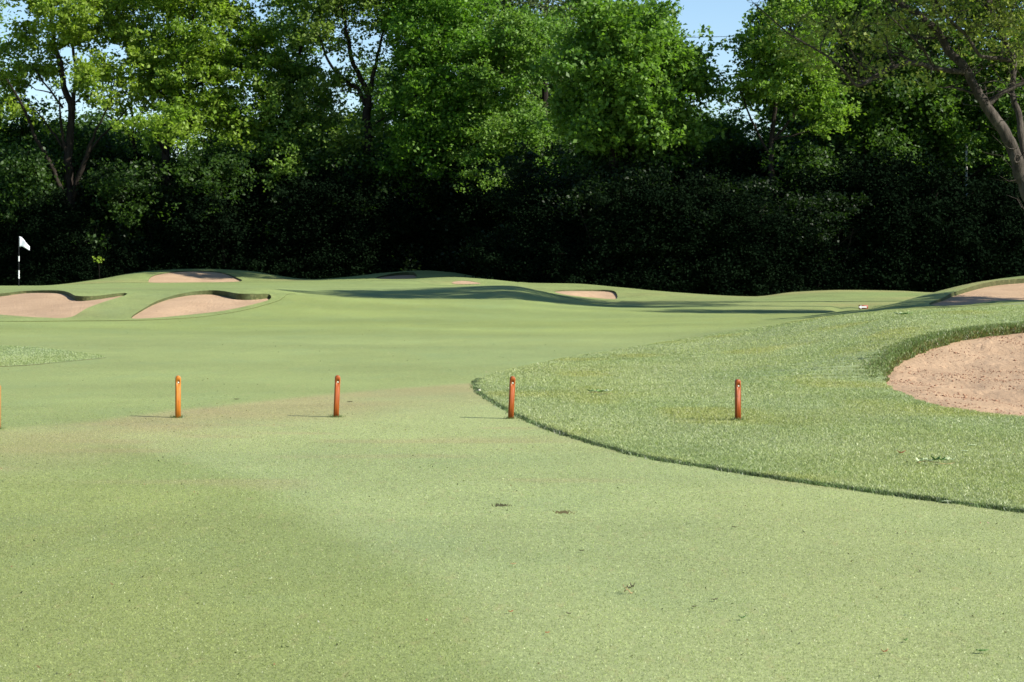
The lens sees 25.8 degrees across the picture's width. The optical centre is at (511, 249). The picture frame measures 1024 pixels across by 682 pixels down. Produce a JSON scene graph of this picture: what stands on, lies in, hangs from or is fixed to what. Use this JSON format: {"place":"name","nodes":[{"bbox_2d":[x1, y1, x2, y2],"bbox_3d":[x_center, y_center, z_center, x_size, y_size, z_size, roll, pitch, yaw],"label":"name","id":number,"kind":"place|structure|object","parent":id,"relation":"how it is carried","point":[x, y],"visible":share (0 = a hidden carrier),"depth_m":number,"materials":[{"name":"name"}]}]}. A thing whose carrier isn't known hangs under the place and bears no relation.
{"place":"outdoors","nodes":[
{"label":"outdoors","id":0,"kind":"place"},
{"bbox_2d":[0,345,104,366],"bbox_3d":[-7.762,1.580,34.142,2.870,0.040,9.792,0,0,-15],"label":"island grass","id":1,"kind":"structure","parent":0,"point":[17,354],"depth_m":33.32,"materials":[{"name":"green plant"}]},
{"bbox_2d":[0,0,1019,157],"label":"sky","id":2,"kind":"structure","parent":0,"point":[723,16],"materials":[{"name":"blue"}]},
{"bbox_2d":[0,279,1023,681],"bbox_3d":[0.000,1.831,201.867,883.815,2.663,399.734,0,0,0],"label":"ground","id":3,"kind":"structure","parent":0,"point":[372,341],"depth_m":13.10,"materials":[{"name":"green plant"}]},
{"bbox_2d":[18,236,29,285],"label":"golf flagstick","id":4,"kind":"object","parent":3,"relation":"on","point":[22,242],"visible":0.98,"depth_m":97.49,"materials":[{"name":"white fabric"}]},
{"bbox_2d":[0,0,58,158],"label":"corner tree","id":5,"kind":"object","parent":3,"relation":"on","point":[1,17],"visible":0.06,"depth_m":129.57,"materials":[{"name":"green plant"}]},
{"bbox_2d":[0,131,75,241],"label":"tree","id":6,"kind":"object","parent":3,"relation":"on","point":[35,171],"visible":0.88,"depth_m":119.37,"materials":[{"name":"green plant"}]},
{"bbox_2d":[0,185,100,285],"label":"understorey shrub","id":7,"kind":"object","parent":3,"relation":"on","point":[35,255],"visible":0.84,"depth_m":118.98,"materials":[{"name":"green plant"}]},
{"bbox_2d":[0,190,100,277],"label":"thicket tree","id":8,"kind":"object","parent":3,"relation":"on","point":[83,202],"visible":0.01,"depth_m":121.94,"materials":[{"name":"green plant"}]},
{"bbox_2d":[0,91,148,201],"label":"tree","id":9,"kind":"object","parent":3,"relation":"on","point":[83,136],"visible":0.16,"depth_m":127.24,"materials":[{"name":"green plant"}]},
{"bbox_2d":[0,0,166,265],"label":"maple tree","id":10,"kind":"object","parent":3,"relation":"on","point":[76,25],"visible":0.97,"depth_m":120.35,"materials":[{"name":"green plant"}]},
{"bbox_2d":[46,170,122,254],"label":"thicket tree","id":11,"kind":"object","parent":3,"relation":"on","point":[98,216],"visible":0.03,"depth_m":122.49,"materials":[{"name":"green plant"}]},
{"bbox_2d":[29,95,176,155],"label":"tree","id":12,"kind":"object","parent":3,"relation":"on","point":[91,118],"visible":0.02,"depth_m":133.18,"materials":[{"name":"green plant"}]},
{"bbox_2d":[48,146,172,255],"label":"understorey shrub","id":13,"kind":"object","parent":3,"relation":"on","point":[139,155],"visible":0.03,"depth_m":123.46,"materials":[{"name":"green plant"}]},
{"bbox_2d":[76,152,174,250],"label":"tree","id":14,"kind":"object","parent":3,"relation":"on","point":[138,215],"visible":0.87,"depth_m":119.47,"materials":[{"name":"green plant"}]},
{"bbox_2d":[57,127,210,194],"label":"tree","id":15,"kind":"object","parent":3,"relation":"on","point":[120,137],"visible":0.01,"depth_m":127.49,"materials":[{"name":"green plant"}]},
{"bbox_2d":[85,0,186,178],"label":"slender tree","id":16,"kind":"object","parent":3,"relation":"on","point":[157,153],"visible":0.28,"depth_m":124.52,"materials":[{"name":"green plant"}]},
{"bbox_2d":[45,157,248,272],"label":"thicket tree","id":17,"kind":"object","parent":3,"relation":"on","point":[167,196],"visible":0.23,"depth_m":119.95,"materials":[{"name":"green plant"}]},
{"bbox_2d":[0,287,295,321],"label":"rough turf","id":18,"kind":"structure","parent":3,"relation":"on","point":[128,304],"depth_m":57.04,"materials":[{"name":"green plant"}]},
{"bbox_2d":[0,293,120,317],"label":"sand bunker","id":19,"kind":"object","parent":18,"relation":"on","point":[37,305],"visible":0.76,"depth_m":55.54},
{"bbox_2d":[132,295,268,318],"bbox_3d":[-7.908,1.401,54.719,2.398,0.441,7.036,0,0,12],"label":"sand bunker","id":20,"kind":"object","parent":18,"relation":"on","point":[189,305],"visible":0.88,"depth_m":55.34},
{"bbox_2d":[85,150,213,249],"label":"understorey shrub","id":21,"kind":"object","parent":3,"relation":"on","point":[170,177],"visible":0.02,"depth_m":122.75,"materials":[{"name":"green plant"}]},
{"bbox_2d":[175,376,180,417],"bbox_3d":[-3.181,1.435,21.332,0.050,0.460,0.050,0,0,-14],"label":"wooden stake","id":22,"kind":"object","parent":3,"relation":"on","point":[177,398],"visible":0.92,"depth_m":21.31,"materials":[{"name":"orange wood"}]},
{"bbox_2d":[111,183,249,272],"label":"understorey shrub","id":23,"kind":"object","parent":3,"relation":"on","point":[188,247],"visible":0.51,"depth_m":118.91,"materials":[{"name":"green plant"}]},
{"bbox_2d":[144,142,241,193],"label":"tree","id":24,"kind":"object","parent":3,"relation":"on","point":[189,154],"depth_m":127.54,"materials":[{"name":"green plant"}]},
{"bbox_2d":[108,0,292,244],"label":"broadleaf tree","id":25,"kind":"object","parent":3,"relation":"on","point":[196,56],"visible":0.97,"depth_m":119.95,"materials":[{"name":"green plant"}]},
{"bbox_2d":[148,79,252,158],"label":"background tree","id":26,"kind":"object","parent":3,"relation":"on","point":[189,144],"visible":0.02,"depth_m":136.29,"materials":[{"name":"green plant"}]},
{"bbox_2d":[142,166,299,275],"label":"understorey shrub","id":27,"kind":"object","parent":3,"relation":"on","point":[223,235],"visible":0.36,"depth_m":118.59,"materials":[{"name":"green plant"}]},
{"bbox_2d":[169,133,349,272],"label":"thicket tree","id":28,"kind":"object","parent":3,"relation":"on","point":[269,222],"visible":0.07,"depth_m":119.36,"materials":[{"name":"green plant"}]},
{"bbox_2d":[189,130,329,160],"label":"tree","id":29,"kind":"object","parent":3,"relation":"on","point":[215,141],"visible":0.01,"depth_m":128.09,"materials":[{"name":"green plant"}]},
{"bbox_2d":[191,151,330,275],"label":"understorey shrub","id":30,"kind":"object","parent":3,"relation":"on","point":[259,197],"visible":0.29,"depth_m":119.18,"materials":[{"name":"green plant"}]},
{"bbox_2d":[58,269,486,285],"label":"rough turf","id":31,"kind":"structure","parent":3,"relation":"on","point":[435,277],"depth_m":107.50,"materials":[{"name":"green plant"}]},
{"bbox_2d":[20,198,156,285],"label":"understorey shrub","id":32,"kind":"object","parent":31,"relation":"on","point":[83,257],"visible":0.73,"depth_m":119.01,"materials":[{"name":"green plant"}]},
{"bbox_2d":[148,272,239,282],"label":"sand bunker","id":33,"kind":"object","parent":31,"relation":"on","point":[176,277],"visible":0.81,"depth_m":107.87},
{"bbox_2d":[157,144,266,261],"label":"tree","id":34,"kind":"object","parent":31,"relation":"on","point":[219,161],"visible":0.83,"depth_m":118.73,"materials":[{"name":"green plant"}]},
{"bbox_2d":[271,165,448,278],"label":"understorey shrub","id":35,"kind":"object","parent":31,"relation":"on","point":[359,250],"visible":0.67,"depth_m":118.24,"materials":[{"name":"green plant"}]},
{"bbox_2d":[378,275,415,278],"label":"sand bunker","id":36,"kind":"object","parent":31,"relation":"on","point":[401,277],"visible":0.82,"depth_m":107.86},
{"bbox_2d":[235,145,327,239],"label":"tree","id":37,"kind":"object","parent":3,"relation":"on","point":[309,169],"visible":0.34,"depth_m":119.29,"materials":[{"name":"green plant"}]},
{"bbox_2d":[217,0,360,191],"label":"grey green tree","id":38,"kind":"object","parent":3,"relation":"on","point":[287,123],"visible":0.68,"depth_m":122.03,"materials":[{"name":"green plant"}]},
{"bbox_2d":[201,158,399,278],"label":"understorey shrub","id":39,"kind":"object","parent":3,"relation":"on","point":[322,227],"visible":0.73,"depth_m":118.11,"materials":[{"name":"green plant"}]},
{"bbox_2d":[252,99,373,152],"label":"background tree","id":40,"kind":"object","parent":3,"relation":"on","point":[342,121],"visible":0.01,"depth_m":138.64,"materials":[{"name":"green plant"}]},
{"bbox_2d":[333,375,339,416],"bbox_3d":[-1.679,1.438,21.456,0.050,0.460,0.050,2,0,-10],"label":"wooden stake","id":41,"kind":"object","parent":3,"relation":"on","point":[336,396],"visible":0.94,"depth_m":21.43,"materials":[{"name":"brown wood"}]},
{"bbox_2d":[286,139,389,216],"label":"tree","id":42,"kind":"object","parent":3,"relation":"on","point":[361,161],"visible":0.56,"depth_m":119.19,"materials":[{"name":"green plant"}]},
{"bbox_2d":[280,0,411,195],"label":"forked tree","id":43,"kind":"object","parent":3,"relation":"on","point":[321,15],"visible":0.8,"depth_m":120.05,"materials":[{"name":"green plant"}]},
{"bbox_2d":[288,141,439,272],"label":"thicket tree","id":44,"kind":"object","parent":3,"relation":"on","point":[384,190],"visible":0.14,"depth_m":119.09,"materials":[{"name":"green plant"}]},
{"bbox_2d":[0,414,747,428],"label":"stake","id":45,"kind":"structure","parent":3,"relation":"on","point":[332,416],"depth_m":21.13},
{"bbox_2d":[336,50,426,151],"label":"background tree","id":46,"kind":"object","parent":3,"relation":"on","point":[386,75],"visible":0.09,"depth_m":136.41,"materials":[{"name":"green plant"}]},
{"bbox_2d":[329,141,497,272],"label":"thicket tree","id":47,"kind":"object","parent":3,"relation":"on","point":[400,245],"visible":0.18,"depth_m":118.78,"materials":[{"name":"green plant"}]},
{"bbox_2d":[373,145,454,221],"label":"tree","id":48,"kind":"object","parent":3,"relation":"on","point":[414,172],"visible":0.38,"depth_m":118.92,"materials":[{"name":"green plant"}]},
{"bbox_2d":[359,0,518,233],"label":"dense tree","id":49,"kind":"object","parent":3,"relation":"on","point":[435,26],"visible":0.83,"depth_m":118.14,"materials":[{"name":"green plant"}]},
{"bbox_2d":[398,0,553,140],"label":"background tree","id":50,"kind":"object","parent":3,"relation":"on","point":[538,98],"visible":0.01,"depth_m":137.56,"materials":[{"name":"green plant"}]},
{"bbox_2d":[397,131,557,274],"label":"thicket tree","id":51,"kind":"object","parent":3,"relation":"on","point":[445,179],"visible":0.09,"depth_m":117.89,"materials":[{"name":"green plant"}]},
{"bbox_2d":[428,152,557,277],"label":"understorey shrub","id":52,"kind":"object","parent":3,"relation":"on","point":[480,223],"visible":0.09,"depth_m":117.02,"materials":[{"name":"green plant"}]},
{"bbox_2d":[419,0,576,207],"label":"fine leaved tree","id":53,"kind":"object","parent":3,"relation":"on","point":[527,37],"visible":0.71,"depth_m":117.00,"materials":[{"name":"green plant"}]},
{"bbox_2d":[508,376,514,418],"bbox_3d":[-0.004,1.428,21.132,0.050,0.460,0.050,3,0,-8],"label":"wooden stake","id":54,"kind":"object","parent":3,"relation":"on","point":[511,399],"visible":0.95,"depth_m":21.11,"materials":[{"name":"brown wood"}]},
{"bbox_2d":[472,150,556,225],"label":"tree","id":55,"kind":"object","parent":3,"relation":"on","point":[496,218],"visible":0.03,"depth_m":117.25,"materials":[{"name":"green plant"}]},
{"bbox_2d":[445,140,589,277],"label":"thicket tree","id":56,"kind":"object","parent":3,"relation":"on","point":[520,168],"visible":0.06,"depth_m":109.34,"materials":[{"name":"green plant"}]},
{"bbox_2d":[475,0,580,120],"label":"pale topped tree","id":57,"kind":"object","parent":3,"relation":"on","point":[544,7],"visible":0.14,"depth_m":129.34,"materials":[{"name":"green plant"}]},
{"bbox_2d":[459,173,601,282],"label":"understorey shrub","id":58,"kind":"object","parent":3,"relation":"on","point":[529,225],"visible":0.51,"depth_m":103.52,"materials":[{"name":"green plant"}]},
{"bbox_2d":[524,94,741,173],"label":"tree","id":59,"kind":"object","parent":3,"relation":"on","point":[561,141],"visible":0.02,"depth_m":118.39,"materials":[{"name":"green plant"}]},
{"bbox_2d":[517,282,932,311],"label":"rough turf","id":60,"kind":"structure","parent":3,"relation":"on","point":[826,301],"depth_m":75.49,"materials":[{"name":"green plant"}]},
{"bbox_2d":[537,143,633,235],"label":"tree","id":61,"kind":"object","parent":60,"relation":"on","point":[583,160],"visible":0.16,"depth_m":105.44,"materials":[{"name":"green plant"}]},
{"bbox_2d":[556,291,616,298],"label":"sand bunker","id":62,"kind":"object","parent":60,"relation":"on","point":[602,294],"visible":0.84,"depth_m":83.91},
{"bbox_2d":[505,162,733,292],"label":"understorey shrub","id":63,"kind":"object","parent":60,"relation":"on","point":[585,260],"visible":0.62,"depth_m":100.30,"materials":[{"name":"green plant"}]},
{"bbox_2d":[523,152,729,291],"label":"shrub","id":64,"kind":"object","parent":60,"relation":"on","point":[579,200],"visible":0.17,"depth_m":102.22,"materials":[{"name":"green plant"}]},
{"bbox_2d":[523,0,730,227],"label":"norway maple","id":65,"kind":"object","parent":60,"relation":"on","point":[636,71],"visible":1,"depth_m":102.46,"materials":[{"name":"green plant"}]},
{"bbox_2d":[532,128,724,275],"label":"thicket tree","id":66,"kind":"object","parent":60,"relation":"on","point":[572,179],"visible":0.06,"depth_m":104.77,"materials":[{"name":"green plant"}]},
{"bbox_2d":[620,136,704,192],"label":"tree","id":67,"kind":"object","parent":60,"relation":"on","point":[669,161],"visible":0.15,"depth_m":105.08,"materials":[{"name":"green plant"}]},
{"bbox_2d":[561,169,769,294],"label":"understorey shrub","id":68,"kind":"object","parent":60,"relation":"on","point":[678,272],"visible":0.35,"depth_m":100.36,"materials":[{"name":"green plant"}]},
{"bbox_2d":[681,171,737,238],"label":"understorey shrub","id":69,"kind":"object","parent":60,"relation":"on","point":[727,176],"depth_m":103.90,"materials":[{"name":"green plant"}]},
{"bbox_2d":[618,156,801,205],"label":"thicket tree","id":70,"kind":"object","parent":60,"relation":"on","point":[788,183],"visible":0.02,"depth_m":104.56,"materials":[{"name":"green plant"}]},
{"bbox_2d":[665,107,782,185],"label":"tree","id":71,"kind":"object","parent":60,"relation":"on","point":[717,146],"visible":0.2,"depth_m":112.13,"materials":[{"name":"green plant"}]},
{"bbox_2d":[650,165,823,295],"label":"understorey shrub","id":72,"kind":"object","parent":60,"relation":"on","point":[694,181],"visible":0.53,"depth_m":100.05,"materials":[{"name":"green plant"}]},
{"bbox_2d":[669,141,810,192],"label":"understorey shrub","id":73,"kind":"object","parent":60,"relation":"on","point":[754,165],"visible":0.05,"depth_m":106.96,"materials":[{"name":"green plant"}]},
{"bbox_2d":[662,177,855,295],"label":"understorey shrub","id":74,"kind":"object","parent":60,"relation":"on","point":[780,239],"visible":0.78,"depth_m":99.72,"materials":[{"name":"green plant"}]},
{"bbox_2d":[686,172,889,291],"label":"thicket tree","id":75,"kind":"object","parent":60,"relation":"on","point":[810,208],"visible":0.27,"depth_m":100.66,"materials":[{"name":"green plant"}]},
{"bbox_2d":[719,124,872,205],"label":"tree","id":76,"kind":"object","parent":60,"relation":"on","point":[746,157],"visible":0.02,"depth_m":111.30,"materials":[{"name":"green plant"}]},
{"bbox_2d":[709,0,885,193],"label":"ash tree","id":77,"kind":"object","parent":60,"relation":"on","point":[773,89],"visible":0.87,"depth_m":102.83,"materials":[{"name":"green plant"}]},
{"bbox_2d":[745,171,878,263],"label":"understorey shrub","id":78,"kind":"object","parent":60,"relation":"on","point":[801,191],"visible":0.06,"depth_m":102.34,"materials":[{"name":"green plant"}]},
{"bbox_2d":[758,132,866,207],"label":"tree","id":79,"kind":"object","parent":60,"relation":"on","point":[811,157],"visible":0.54,"depth_m":103.76,"materials":[{"name":"green plant"}]},
{"bbox_2d":[730,128,913,195],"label":"tree","id":80,"kind":"object","parent":60,"relation":"on","point":[776,141],"depth_m":113.44,"materials":[{"name":"green plant"}]},
{"bbox_2d":[774,200,892,290],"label":"understorey shrub","id":81,"kind":"object","parent":60,"relation":"on","point":[838,276],"visible":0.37,"depth_m":100.13,"materials":[{"name":"green plant"}]},
{"bbox_2d":[785,0,965,193],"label":"dark crowned tree","id":82,"kind":"object","parent":60,"relation":"on","point":[880,124],"visible":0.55,"depth_m":105.34,"materials":[{"name":"green plant"}]},
{"bbox_2d":[771,142,1023,291],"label":"understorey shrub","id":83,"kind":"object","parent":60,"relation":"on","point":[904,275],"visible":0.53,"depth_m":100.00,"materials":[{"name":"green plant"}]},
{"bbox_2d":[775,89,1019,197],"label":"tree","id":84,"kind":"object","parent":60,"relation":"on","point":[793,133],"depth_m":112.80,"materials":[{"name":"green plant"}]},
{"bbox_2d":[817,147,1011,291],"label":"understorey shrub","id":85,"kind":"object","parent":60,"relation":"on","point":[927,200],"visible":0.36,"depth_m":100.47,"materials":[{"name":"green plant"}]},
{"bbox_2d":[897,0,1023,182],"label":"elm tree","id":86,"kind":"object","parent":60,"relation":"on","point":[958,131],"visible":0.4,"depth_m":106.44,"materials":[{"name":"green plant"}]},
{"bbox_2d":[909,157,1017,197],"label":"thicket tree","id":87,"kind":"object","parent":60,"relation":"on","point":[980,174],"visible":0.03,"depth_m":112.83,"materials":[{"name":"green plant"}]},
{"bbox_2d":[908,164,1023,278],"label":"understorey shrub","id":88,"kind":"object","parent":60,"relation":"on","point":[1003,189],"visible":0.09,"depth_m":101.94,"materials":[{"name":"green plant"}]},
{"bbox_2d":[932,177,1023,279],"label":"understorey shrub","id":89,"kind":"object","parent":60,"relation":"on","point":[1002,211],"visible":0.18,"depth_m":100.97,"materials":[{"name":"green plant"}]},
{"bbox_2d":[974,204,1023,278],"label":"understorey shrub","id":90,"kind":"object","parent":60,"relation":"on","point":[1016,232],"visible":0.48,"depth_m":99.93,"materials":[{"name":"green plant"}]},
{"bbox_2d":[986,1,1023,175],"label":"edge tree","id":91,"kind":"object","parent":60,"relation":"on","point":[1017,75],"visible":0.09,"depth_m":108.40,"materials":[{"name":"green plant"}]},
{"bbox_2d":[476,302,1023,508],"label":"rough turf","id":92,"kind":"structure","parent":3,"relation":"on","point":[841,354],"depth_m":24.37,"materials":[{"name":"green plant"}]},
{"bbox_2d":[735,379,740,420],"bbox_3d":[2.082,1.418,20.649,0.049,0.437,0.049,0,0,-12],"label":"wooden stake","id":93,"kind":"object","parent":92,"relation":"on","point":[737,398],"visible":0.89,"depth_m":20.63,"materials":[{"name":"orange wood"}]},
{"bbox_2d":[916,455,955,463],"bbox_3d":[3.112,1.546,16.461,0.296,0.066,0.089,0,0,-5],"label":"fallen sprig","id":94,"kind":"object","parent":92,"relation":"on","point":[937,458],"visible":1,"depth_m":16.46,"materials":[{"name":"green plant"}]},
{"bbox_2d":[886,333,1023,415],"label":"sand bunker","id":95,"kind":"object","parent":92,"relation":"on","point":[1011,396],"visible":0.92,"depth_m":27.54},
{"bbox_2d":[848,320,1023,381],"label":"bunker fringe","id":96,"kind":"object","parent":95,"relation":"on","point":[924,343],"visible":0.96,"depth_m":30.07,"materials":[{"name":"green plant"}]},
{"bbox_2d":[887,335,1023,413],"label":"sand clods","id":97,"kind":"object","parent":95,"relation":"on","point":[965,397],"visible":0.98,"depth_m":27.08,"materials":[{"name":"beige sand"}]},
{"bbox_2d":[724,117,805,160],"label":"tree","id":98,"kind":"object","parent":3,"relation":"on","point":[752,129],"depth_m":118.97,"materials":[{"name":"green plant"}]},
{"bbox_2d":[740,41,837,143],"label":"background tree","id":99,"kind":"object","parent":3,"relation":"on","point":[759,116],"depth_m":137.49,"materials":[{"name":"green plant"}]},
{"bbox_2d":[721,46,1017,175],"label":"tree","id":100,"kind":"object","parent":3,"relation":"on","point":[769,117],"depth_m":117.71,"materials":[{"name":"green plant"}]},
{"bbox_2d":[830,276,1023,312],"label":"rough turf","id":101,"kind":"structure","parent":3,"relation":"on","point":[927,300],"depth_m":49.79,"materials":[{"name":"green plant"}]},
{"bbox_2d":[743,0,1023,209],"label":"leaning tree","id":102,"kind":"object","parent":101,"relation":"on","point":[1014,151],"visible":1,"depth_m":67.85,"materials":[{"name":"green plant"}]},
{"bbox_2d":[931,283,1023,305],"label":"sand bunker","id":103,"kind":"object","parent":101,"relation":"on","point":[1002,293],"visible":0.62,"depth_m":50.03},
{"bbox_2d":[900,74,1019,179],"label":"tree","id":104,"kind":"object","parent":3,"relation":"on","point":[976,110],"depth_m":117.24,"materials":[{"name":"green plant"}]},
{"bbox_2d":[469,378,1023,513],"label":"edge grass","id":105,"kind":"structure","parent":0,"point":[998,506],"depth_m":15.89,"materials":[{"name":"green plant"}]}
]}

